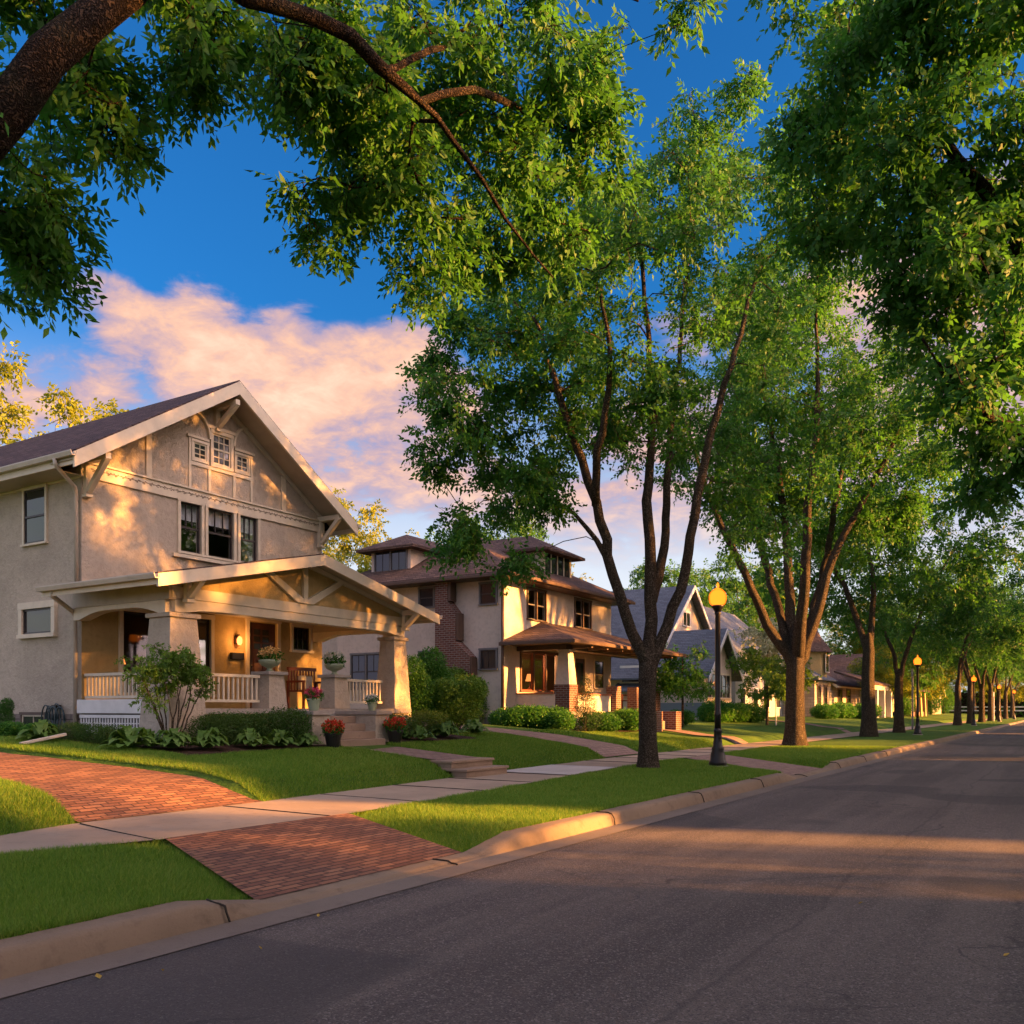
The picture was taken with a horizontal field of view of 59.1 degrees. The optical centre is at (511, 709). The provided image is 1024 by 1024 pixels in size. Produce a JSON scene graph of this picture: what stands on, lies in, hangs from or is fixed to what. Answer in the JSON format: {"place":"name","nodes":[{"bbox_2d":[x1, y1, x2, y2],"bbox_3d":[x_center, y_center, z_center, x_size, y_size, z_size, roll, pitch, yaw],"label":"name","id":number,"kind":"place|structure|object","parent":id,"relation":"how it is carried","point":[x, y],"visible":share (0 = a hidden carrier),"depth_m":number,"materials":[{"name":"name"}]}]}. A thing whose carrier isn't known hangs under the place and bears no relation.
{"place":"outdoors","nodes":[
{"label":"outdoors","id":0,"kind":"place"},
{"bbox_2d":[0,752,261,821],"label":"driveway","id":1,"kind":"structure","parent":0,"point":[86,791],"depth_m":11.35,"materials":[{"name":"brick"}]},
{"bbox_2d":[371,747,473,759],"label":"front path","id":2,"kind":"structure","parent":0,"point":[426,754],"depth_m":17.42,"materials":[{"name":"grey concrete"}]},
{"bbox_2d":[0,718,994,852],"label":"sidewalk","id":3,"kind":"structure","parent":0,"point":[183,822],"depth_m":10.78,"materials":[{"name":"concrete"}]},
{"bbox_2d":[507,764,614,774],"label":"sidewalk slab","id":4,"kind":"structure","parent":3,"relation":"on","point":[561,769],"depth_m":18.03,"materials":[{"name":"concrete"}]},
{"bbox_2d":[0,723,1023,1023],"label":"road","id":5,"kind":"structure","parent":0,"point":[888,891],"depth_m":5.63,"materials":[{"name":"grey asphalt"}]},
{"bbox_2d":[0,722,1023,997],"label":"gutter","id":6,"kind":"object","parent":5,"relation":"on","point":[54,974],"visible":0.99,"depth_m":6.37,"materials":[{"name":"concrete"}]},
{"bbox_2d":[0,713,1023,938],"bbox_3d":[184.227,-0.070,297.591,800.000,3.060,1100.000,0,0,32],"label":"lawn ground","id":7,"kind":"structure","parent":0,"point":[753,732],"depth_m":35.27,"materials":[{"name":"green plant"}]},
{"bbox_2d":[0,340,35,445],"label":"background tree","id":8,"kind":"object","parent":7,"relation":"on","point":[7,375],"visible":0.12,"depth_m":35.68,"materials":[{"name":"yellow plant"}]},
{"bbox_2d":[15,719,59,738],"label":"hosta","id":9,"kind":"object","parent":7,"relation":"on","point":[40,728],"visible":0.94,"depth_m":14.89,"materials":[{"name":"green plant"}]},
{"bbox_2d":[12,381,138,440],"bbox_3d":[-18.113,-7.095,39.822,12.952,14.852,10.606,0,0,42],"label":"background tree","id":10,"kind":"object","parent":7,"relation":"on","point":[71,409],"visible":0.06,"depth_m":39.09,"materials":[{"name":"yellow plant"}]},
{"bbox_2d":[57,731,143,744],"bbox_3d":[-8.907,0.489,16.864,6.100,0.230,1.300,0,0,32],"label":"mulch bed","id":11,"kind":"object","parent":7,"relation":"on","point":[80,741],"visible":0.06,"depth_m":15.52,"materials":[{"name":"brown soil"}]},
{"bbox_2d":[71,721,103,743],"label":"boxwood bush","id":12,"kind":"object","parent":11,"relation":"on","point":[83,732],"visible":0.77,"depth_m":15.00,"materials":[{"name":"green plant"}]},
{"bbox_2d":[98,724,159,747],"bbox_3d":[-6.125,0.413,14.346,0.830,0.377,0.890,0,0,41],"label":"hosta","id":13,"kind":"object","parent":7,"relation":"on","point":[129,736],"visible":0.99,"depth_m":14.31,"materials":[{"name":"green plant"}]},
{"bbox_2d":[0,380,442,746],"bbox_3d":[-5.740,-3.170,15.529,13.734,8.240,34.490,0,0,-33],"label":"craftsman house","id":14,"kind":"structure","parent":7,"relation":"on","point":[205,524],"depth_m":18.80,"materials":[{"name":"paint"}]},
{"bbox_2d":[20,483,48,546],"bbox_3d":[-9.729,-3.964,18.387,0.900,1.211,0.075,0,0,32],"label":"window","id":15,"kind":"structure","parent":14,"relation":"in","point":[34,498],"depth_m":18.41,"materials":[{"name":"beige paint"}]},
{"bbox_2d":[16,600,57,638],"bbox_3d":[-9.642,-1.832,18.318,1.320,0.732,0.100,0,0,32],"label":"window","id":16,"kind":"structure","parent":14,"relation":"in","point":[37,619],"depth_m":18.32,"materials":[{"name":"beige paint"}]},
{"bbox_2d":[118,609,156,695],"bbox_3d":[-7.699,-1.210,18.721,0.150,1.826,1.070,0,0,32],"label":"window","id":17,"kind":"structure","parent":14,"relation":"in","point":[142,611],"depth_m":18.30,"materials":[{"name":"beige paint"}]},
{"bbox_2d":[176,496,205,556],"bbox_3d":[-7.091,-3.996,19.803,0.255,1.209,0.730,0,0,32],"label":"window","id":18,"kind":"structure","parent":14,"relation":"in","point":[185,511],"depth_m":19.87,"materials":[{"name":"beige paint"}]},
{"bbox_2d":[191,438,209,464],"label":"window","id":19,"kind":"structure","parent":14,"relation":"in","point":[199,449],"depth_m":19.96,"materials":[{"name":"beige paint"}]},
{"bbox_2d":[187,612,215,696],"bbox_3d":[-6.930,-1.210,19.962,0.150,1.826,0.850,0,0,32],"label":"window","id":20,"kind":"structure","parent":14,"relation":"in","point":[203,616],"depth_m":20.23,"materials":[{"name":"beige paint"}]},
{"bbox_2d":[204,503,237,562],"bbox_3d":[-6.659,-3.996,20.500,0.255,1.209,0.910,0,0,32],"label":"window","id":21,"kind":"structure","parent":14,"relation":"in","point":[215,518],"depth_m":20.59,"materials":[{"name":"beige paint"}]},
{"bbox_2d":[209,428,233,471],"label":"window","id":22,"kind":"structure","parent":14,"relation":"in","point":[221,448],"depth_m":20.49,"materials":[{"name":"beige paint"}]},
{"bbox_2d":[234,451,250,476],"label":"window","id":23,"kind":"structure","parent":14,"relation":"in","point":[241,461],"depth_m":20.97,"materials":[{"name":"beige paint"}]},
{"bbox_2d":[237,511,260,562],"bbox_3d":[-6.228,-3.996,21.197,0.255,1.209,0.710,0,0,32],"label":"window","id":24,"kind":"structure","parent":14,"relation":"in","point":[244,524],"depth_m":21.27,"materials":[{"name":"beige paint"}]},
{"bbox_2d":[250,622,274,707],"bbox_3d":[-5.971,-1.055,21.573,0.135,2.030,0.860,0,0,32],"label":"door","id":25,"kind":"structure","parent":14,"relation":"in","point":[262,635],"depth_m":21.49,"materials":[{"name":"brown wood"}]},
{"bbox_2d":[257,645,284,670],"bbox_3d":[-4.892,-1.038,18.211,0.572,0.535,0.575,0,0,32],"label":"flower pot","id":26,"kind":"object","parent":14,"relation":"on","point":[269,658],"visible":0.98,"depth_m":18.08,"materials":[{"name":"ceramic"}]},
{"bbox_2d":[290,623,313,653],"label":"window","id":27,"kind":"structure","parent":14,"relation":"in","point":[293,626],"depth_m":22.65,"materials":[{"name":"beige paint"}]},
{"bbox_2d":[286,667,320,708],"bbox_3d":[-4.877,-0.530,21.778,0.580,1.000,1.010,0,0,32],"label":"porch bench","id":28,"kind":"object","parent":14,"relation":"on","point":[302,683],"visible":0.83,"depth_m":21.70,"materials":[{"name":"red wood"}]},
{"bbox_2d":[303,686,323,710],"bbox_3d":[-3.870,-0.232,17.662,0.452,0.494,0.442,0,0,32],"label":"flower pot","id":29,"kind":"object","parent":14,"relation":"on","point":[312,697],"visible":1,"depth_m":17.57,"materials":[{"name":"ceramic"}]},
{"bbox_2d":[321,651,346,673],"bbox_3d":[-3.905,-1.043,19.808,0.559,0.547,0.571,0,0,32],"label":"flower pot","id":30,"kind":"object","parent":14,"relation":"on","point":[334,663],"visible":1,"depth_m":19.69,"materials":[{"name":"ceramic"}]},
{"bbox_2d":[135,741,326,754],"bbox_3d":[-4.852,0.646,16.147,1.750,0.156,3.650,0,0,32],"label":"mulch bed","id":31,"kind":"object","parent":7,"relation":"on","point":[196,750],"visible":0.44,"depth_m":15.46,"materials":[{"name":"brown soil"}]},
{"bbox_2d":[113,642,218,733],"bbox_3d":[-5.741,-0.246,15.127,0.953,1.813,1.840,0,0,32],"label":"multistem shrub","id":32,"kind":"object","parent":31,"relation":"on","point":[168,664],"visible":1,"depth_m":15.06,"materials":[{"name":"green plant"}]},
{"bbox_2d":[143,727,201,747],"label":"hosta","id":33,"kind":"object","parent":31,"relation":"on","point":[172,738],"visible":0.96,"depth_m":14.57,"materials":[{"name":"green plant"}]},
{"bbox_2d":[180,727,229,747],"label":"hosta","id":34,"kind":"object","parent":31,"relation":"on","point":[212,737],"visible":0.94,"depth_m":15.00,"materials":[{"name":"green plant"}]},
{"bbox_2d":[186,714,232,743],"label":"boxwood bush","id":35,"kind":"object","parent":31,"relation":"on","point":[202,721],"visible":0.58,"depth_m":16.00,"materials":[{"name":"green plant"}]},
{"bbox_2d":[200,709,252,744],"bbox_3d":[-5.181,0.315,16.395,0.976,0.675,1.008,0,0,-34],"label":"boxwood bush","id":36,"kind":"object","parent":31,"relation":"on","point":[231,732],"visible":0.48,"depth_m":16.25,"materials":[{"name":"green plant"}]},
{"bbox_2d":[232,728,273,746],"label":"hosta","id":37,"kind":"object","parent":31,"relation":"on","point":[249,737],"visible":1,"depth_m":15.79,"materials":[{"name":"green plant"}]},
{"bbox_2d":[241,709,286,742],"bbox_3d":[-4.678,0.322,16.978,1.008,0.675,0.976,0,0,-9],"label":"boxwood bush","id":38,"kind":"object","parent":31,"relation":"on","point":[262,718],"visible":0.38,"depth_m":16.78,"materials":[{"name":"green plant"}]},
{"bbox_2d":[262,729,298,745],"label":"hosta","id":39,"kind":"object","parent":31,"relation":"on","point":[280,738],"visible":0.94,"depth_m":16.33,"materials":[{"name":"green plant"}]},
{"bbox_2d":[263,705,313,743],"bbox_3d":[-4.298,0.282,17.214,1.122,0.776,1.159,0,0,-4],"label":"boxwood bush","id":40,"kind":"object","parent":31,"relation":"on","point":[305,727],"visible":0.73,"depth_m":16.97,"materials":[{"name":"green plant"}]},
{"bbox_2d":[165,813,461,899],"bbox_3d":[-1.881,1.274,8.456,2.260,0.160,3.400,0,0,32],"label":"driveway apron","id":41,"kind":"object","parent":7,"relation":"on","point":[258,862],"visible":1,"depth_m":8.20,"materials":[{"name":"brick"}]},
{"bbox_2d":[320,718,344,747],"bbox_3d":[-3.410,0.435,17.184,0.486,0.578,0.523,0,0,-11],"label":"flower pot","id":42,"kind":"object","parent":7,"relation":"on","point":[333,732],"visible":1,"depth_m":17.09,"materials":[{"name":"black metal"}]},
{"bbox_2d":[322,486,391,572],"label":"background tree","id":43,"kind":"object","parent":7,"relation":"on","point":[343,552],"visible":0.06,"depth_m":52.94,"materials":[{"name":"yellow plant"}]},
{"bbox_2d":[0,0,727,339],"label":"overhanging tree","id":44,"kind":"object","parent":7,"relation":"on","point":[322,88],"visible":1,"depth_m":7.58,"materials":[{"name":"green plant"}]},
{"bbox_2d":[382,716,407,742],"bbox_3d":[-2.474,0.416,18.989,0.541,0.594,0.564,0,0,11],"label":"flower pot","id":45,"kind":"object","parent":7,"relation":"on","point":[394,727],"visible":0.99,"depth_m":18.88,"materials":[{"name":"black metal"}]},
{"bbox_2d":[407,654,440,724],"bbox_3d":[-2.624,-0.533,25.210,1.374,2.043,1.335,0,0,-14],"label":"dark shrub","id":46,"kind":"object","parent":7,"relation":"on","point":[423,684],"visible":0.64,"depth_m":24.94,"materials":[{"name":"green plant"}]},
{"bbox_2d":[386,734,474,742],"bbox_3d":[-2.970,0.575,21.421,3.400,0.236,3.900,0,0,32],"label":"mulch bed","id":47,"kind":"object","parent":7,"relation":"on","point":[448,737],"visible":0.16,"depth_m":21.01,"materials":[{"name":"brown soil"}]},
{"bbox_2d":[407,708,449,736],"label":"boxwood bush","id":48,"kind":"object","parent":47,"relation":"on","point":[435,718],"visible":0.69,"depth_m":21.18,"materials":[{"name":"green plant"}]},
{"bbox_2d":[413,646,458,722],"bbox_3d":[-2.393,-0.797,28.433,1.648,2.452,1.602,0,0,-36],"label":"dark shrub","id":49,"kind":"object","parent":7,"relation":"on","point":[435,670],"visible":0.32,"depth_m":28.06,"materials":[{"name":"green plant"}]},
{"bbox_2d":[426,673,489,728],"bbox_3d":[-1.499,-0.224,25.319,1.686,1.644,1.518,0,0,38],"label":"leafy shrub","id":50,"kind":"object","parent":7,"relation":"on","point":[451,697],"visible":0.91,"depth_m":25.06,"materials":[{"name":"green plant"}]},
{"bbox_2d":[430,757,508,777],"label":"garden steps","id":51,"kind":"structure","parent":7,"relation":"on","point":[471,767],"depth_m":16.47,"materials":[{"name":"concrete"}]},
{"bbox_2d":[424,507,553,544],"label":"background tree","id":52,"kind":"object","parent":7,"relation":"on","point":[522,531],"visible":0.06,"depth_m":53.75,"materials":[{"name":"green plant"}]},
{"bbox_2d":[322,535,688,731],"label":"foursquare house","id":53,"kind":"structure","parent":7,"relation":"on","point":[555,639],"depth_m":32.59,"materials":[{"name":"paint"}]},
{"bbox_2d":[350,652,378,689],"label":"window","id":54,"kind":"structure","parent":53,"relation":"in","point":[363,666],"depth_m":34.01,"materials":[{"name":"grey glass"}]},
{"bbox_2d":[374,549,407,571],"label":"window","id":55,"kind":"structure","parent":53,"relation":"in","point":[397,559],"depth_m":34.07,"materials":[{"name":"grey glass"}]},
{"bbox_2d":[418,586,434,607],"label":"window","id":56,"kind":"structure","parent":53,"relation":"in","point":[426,595],"depth_m":32.45,"materials":[{"name":"grey glass"}]},
{"bbox_2d":[478,581,497,605],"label":"window","id":57,"kind":"structure","parent":53,"relation":"in","point":[485,598],"depth_m":31.08,"materials":[{"name":"black glass"}]},
{"bbox_2d":[478,647,497,669],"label":"window","id":58,"kind":"structure","parent":53,"relation":"in","point":[488,657],"depth_m":31.06,"materials":[{"name":"grey glass"}]},
{"bbox_2d":[526,586,547,622],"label":"window","id":59,"kind":"structure","parent":53,"relation":"in","point":[535,604],"depth_m":32.77,"materials":[{"name":"brown paint"}]},
{"bbox_2d":[519,651,558,692],"bbox_3d":[1.012,-1.393,32.981,0.150,1.498,2.850,0,0,32],"label":"window","id":60,"kind":"structure","parent":53,"relation":"in","point":[545,654],"depth_m":32.74,"materials":[{"name":"brown paint"}]},
{"bbox_2d":[543,552,569,577],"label":"window","id":61,"kind":"structure","parent":53,"relation":"in","point":[559,566],"depth_m":35.28,"materials":[{"name":"beige paint"}]},
{"bbox_2d":[574,597,592,629],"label":"window","id":62,"kind":"structure","parent":53,"relation":"in","point":[581,600],"depth_m":35.87,"materials":[{"name":"brown paint"}]},
{"bbox_2d":[593,659,604,688],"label":"window","id":63,"kind":"structure","parent":53,"relation":"in","point":[598,664],"depth_m":37.06,"materials":[{"name":"beige paint"}]},
{"bbox_2d":[487,706,528,727],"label":"bush","id":64,"kind":"object","parent":7,"relation":"on","point":[495,717],"visible":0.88,"depth_m":28.85,"materials":[{"name":"green plant"}]},
{"bbox_2d":[0,720,1023,979],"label":"kerb","id":65,"kind":"structure","parent":7,"relation":"on","point":[56,946],"depth_m":6.34,"materials":[{"name":"concrete"}]},
{"bbox_2d":[502,703,549,728],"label":"bush","id":66,"kind":"object","parent":7,"relation":"on","point":[532,712],"visible":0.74,"depth_m":28.83,"materials":[{"name":"green plant"}]},
{"bbox_2d":[538,708,577,729],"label":"bush","id":67,"kind":"object","parent":7,"relation":"on","point":[564,720],"visible":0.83,"depth_m":28.71,"materials":[{"name":"green plant"}]},
{"bbox_2d":[572,729,638,731],"bbox_3d":[3.059,0.700,30.684,1.300,0.082,6.200,0,0,32],"label":"mulch bed","id":68,"kind":"object","parent":7,"relation":"on","point":[612,731],"visible":0.21,"depth_m":30.95,"materials":[{"name":"brown soil"}]},
{"bbox_2d":[570,676,603,730],"bbox_3d":[2.387,-0.229,29.737,1.271,1.914,1.269,0,0,44],"label":"conifer","id":69,"kind":"object","parent":68,"relation":"on","point":[586,709],"visible":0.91,"depth_m":29.63,"materials":[{"name":"green plant"}]},
{"bbox_2d":[578,710,624,731],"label":"bush","id":70,"kind":"object","parent":68,"relation":"on","point":[610,723],"visible":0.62,"depth_m":30.04,"materials":[{"name":"green plant"}]},
{"bbox_2d":[608,707,638,730],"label":"bush","id":71,"kind":"object","parent":68,"relation":"on","point":[630,717],"visible":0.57,"depth_m":31.45,"materials":[{"name":"green plant"}]},
{"bbox_2d":[395,56,861,768],"bbox_3d":[2.293,-5.698,18.770,8.946,13.899,7.438,0,0,-42],"label":"street tree","id":72,"kind":"object","parent":7,"relation":"on","point":[541,480],"visible":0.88,"depth_m":18.30,"materials":[{"name":"green plant"}]},
{"bbox_2d":[611,585,743,719],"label":"gabled cottage","id":73,"kind":"structure","parent":7,"relation":"on","point":[691,627],"depth_m":52.12,"materials":[{"name":"paint"}]},
{"bbox_2d":[656,640,722,727],"bbox_3d":[7.166,-1.123,37.138,3.464,3.684,3.378,0,0,32],"label":"young tree","id":74,"kind":"object","parent":7,"relation":"on","point":[673,684],"visible":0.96,"depth_m":36.66,"materials":[{"name":"green plant"}]},
{"bbox_2d":[623,558,756,626],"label":"background tree","id":75,"kind":"object","parent":7,"relation":"on","point":[674,577],"visible":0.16,"depth_m":78.53,"materials":[{"name":"green plant"}]},
{"bbox_2d":[696,700,737,722],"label":"bush","id":76,"kind":"object","parent":7,"relation":"on","point":[705,711],"visible":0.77,"depth_m":45.09,"materials":[{"name":"green plant"}]},
{"bbox_2d":[709,582,727,766],"bbox_3d":[4.439,-0.733,19.481,0.480,4.040,0.480,0,0,32],"label":"street lamp","id":77,"kind":"object","parent":7,"relation":"on","point":[717,597],"visible":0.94,"depth_m":19.42,"materials":[{"name":"metal"}]},
{"bbox_2d":[703,606,782,716],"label":"clapboard house","id":78,"kind":"structure","parent":7,"relation":"on","point":[729,622],"depth_m":67.07,"materials":[{"name":"white"}]},
{"bbox_2d":[687,754,820,774],"bbox_3d":[5.790,1.274,21.704,2.162,0.160,5.876,0,0,-19],"label":"driveway apron","id":79,"kind":"object","parent":7,"relation":"on","point":[789,769],"visible":0.73,"depth_m":21.37,"materials":[{"name":"grey concrete"}]},
{"bbox_2d":[694,550,819,644],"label":"background tree","id":80,"kind":"object","parent":7,"relation":"on","point":[735,586],"visible":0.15,"depth_m":90.90,"materials":[{"name":"green plant"}]},
{"bbox_2d":[729,617,785,716],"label":"flowering tree","id":81,"kind":"object","parent":7,"relation":"on","point":[763,641],"visible":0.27,"depth_m":59.94,"materials":[{"name":"green plant"}]},
{"bbox_2d":[725,645,822,724],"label":"young tree","id":82,"kind":"object","parent":7,"relation":"on","point":[776,688],"visible":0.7,"depth_m":44.85,"materials":[{"name":"green plant"}]},
{"bbox_2d":[655,178,981,745],"bbox_3d":[10.166,-8.177,31.613,11.597,18.854,12.201,0,0,32],"label":"street tree","id":83,"kind":"object","parent":7,"relation":"on","point":[870,519],"visible":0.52,"depth_m":31.07,"materials":[{"name":"green plant"}]},
{"bbox_2d":[809,703,840,718],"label":"bush","id":84,"kind":"object","parent":7,"relation":"on","point":[825,711],"visible":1,"depth_m":64.05,"materials":[{"name":"green plant"}]},
{"bbox_2d":[782,630,892,717],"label":"house","id":85,"kind":"structure","parent":7,"relation":"on","point":[832,686],"depth_m":74.66,"materials":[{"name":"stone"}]},
{"bbox_2d":[728,377,1023,736],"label":"street tree","id":86,"kind":"object","parent":7,"relation":"on","point":[973,557],"visible":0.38,"depth_m":41.23,"materials":[{"name":"green plant"}]},
{"bbox_2d":[829,654,929,716],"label":"dark porch house","id":87,"kind":"structure","parent":7,"relation":"on","point":[839,663],"depth_m":100.91,"materials":[{"name":"beige"}]},
{"bbox_2d":[824,584,934,679],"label":"background tree","id":88,"kind":"object","parent":7,"relation":"on","point":[843,636],"visible":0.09,"depth_m":114.79,"materials":[{"name":"green plant"}]},
{"bbox_2d":[738,0,1023,545],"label":"overhanging tree","id":89,"kind":"object","parent":7,"relation":"on","point":[981,217],"visible":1,"depth_m":12.05,"materials":[{"name":"green plant"}]},
{"bbox_2d":[846,637,920,697],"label":"background tree","id":90,"kind":"object","parent":7,"relation":"on","point":[880,672],"visible":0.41,"depth_m":83.91,"materials":[{"name":"green plant"}]},
{"bbox_2d":[853,620,950,710],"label":"background tree","id":91,"kind":"object","parent":7,"relation":"on","point":[925,682],"visible":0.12,"depth_m":88.70,"materials":[{"name":"green plant"}]},
{"bbox_2d":[797,496,1023,732],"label":"street tree","id":92,"kind":"object","parent":7,"relation":"on","point":[929,600],"visible":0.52,"depth_m":48.41,"materials":[{"name":"green plant"}]},
{"bbox_2d":[905,654,956,715],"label":"background tree","id":93,"kind":"object","parent":7,"relation":"on","point":[945,671],"visible":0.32,"depth_m":105.37,"materials":[{"name":"green plant"}]},
{"bbox_2d":[874,550,1023,724],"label":"street tree","id":94,"kind":"object","parent":7,"relation":"on","point":[993,637],"visible":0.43,"depth_m":71.40,"materials":[{"name":"green plant"}]},
{"bbox_2d":[890,570,1023,723],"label":"street tree","id":95,"kind":"object","parent":7,"relation":"on","point":[968,676],"visible":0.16,"depth_m":81.23,"materials":[{"name":"green plant"}]},
{"bbox_2d":[919,580,1023,721],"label":"street tree","id":96,"kind":"object","parent":7,"relation":"on","point":[981,716],"visible":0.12,"depth_m":91.34,"materials":[{"name":"green plant"}]},
{"bbox_2d":[942,686,1023,716],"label":"hedge","id":97,"kind":"object","parent":7,"relation":"on","point":[964,702],"visible":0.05,"depth_m":155.68,"materials":[{"name":"green plant"}]},
{"bbox_2d":[944,593,1023,720],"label":"street tree","id":98,"kind":"object","parent":7,"relation":"on","point":[990,702],"visible":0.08,"depth_m":101.72,"materials":[{"name":"green plant"}]},
{"bbox_2d":[949,605,1023,719],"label":"street tree","id":99,"kind":"object","parent":7,"relation":"on","point":[997,696],"visible":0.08,"depth_m":112.63,"materials":[{"name":"green plant"}]},
{"bbox_2d":[961,673,1020,702],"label":"background tree","id":100,"kind":"object","parent":7,"relation":"on","point":[994,689],"visible":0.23,"depth_m":143.72,"materials":[{"name":"green plant"}]},
{"bbox_2d":[965,455,1023,603],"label":"street tree","id":101,"kind":"object","parent":7,"relation":"on","point":[1020,525],"visible":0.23,"depth_m":52.87,"materials":[{"name":"green plant"}]},
{"bbox_2d":[980,620,1023,718],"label":"street tree","id":102,"kind":"object","parent":7,"relation":"on","point":[1005,710],"visible":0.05,"depth_m":124.60,"materials":[{"name":"green plant"}]},
{"bbox_2d":[0,0,1023,691],"label":"sky","id":103,"kind":"structure","parent":0,"point":[197,300],"materials":[{"name":"blue"}]},
{"bbox_2d":[422,722,637,756],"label":"walkway","id":104,"kind":"structure","parent":0,"point":[605,749],"depth_m":24.39,"materials":[{"name":"grey concrete"}]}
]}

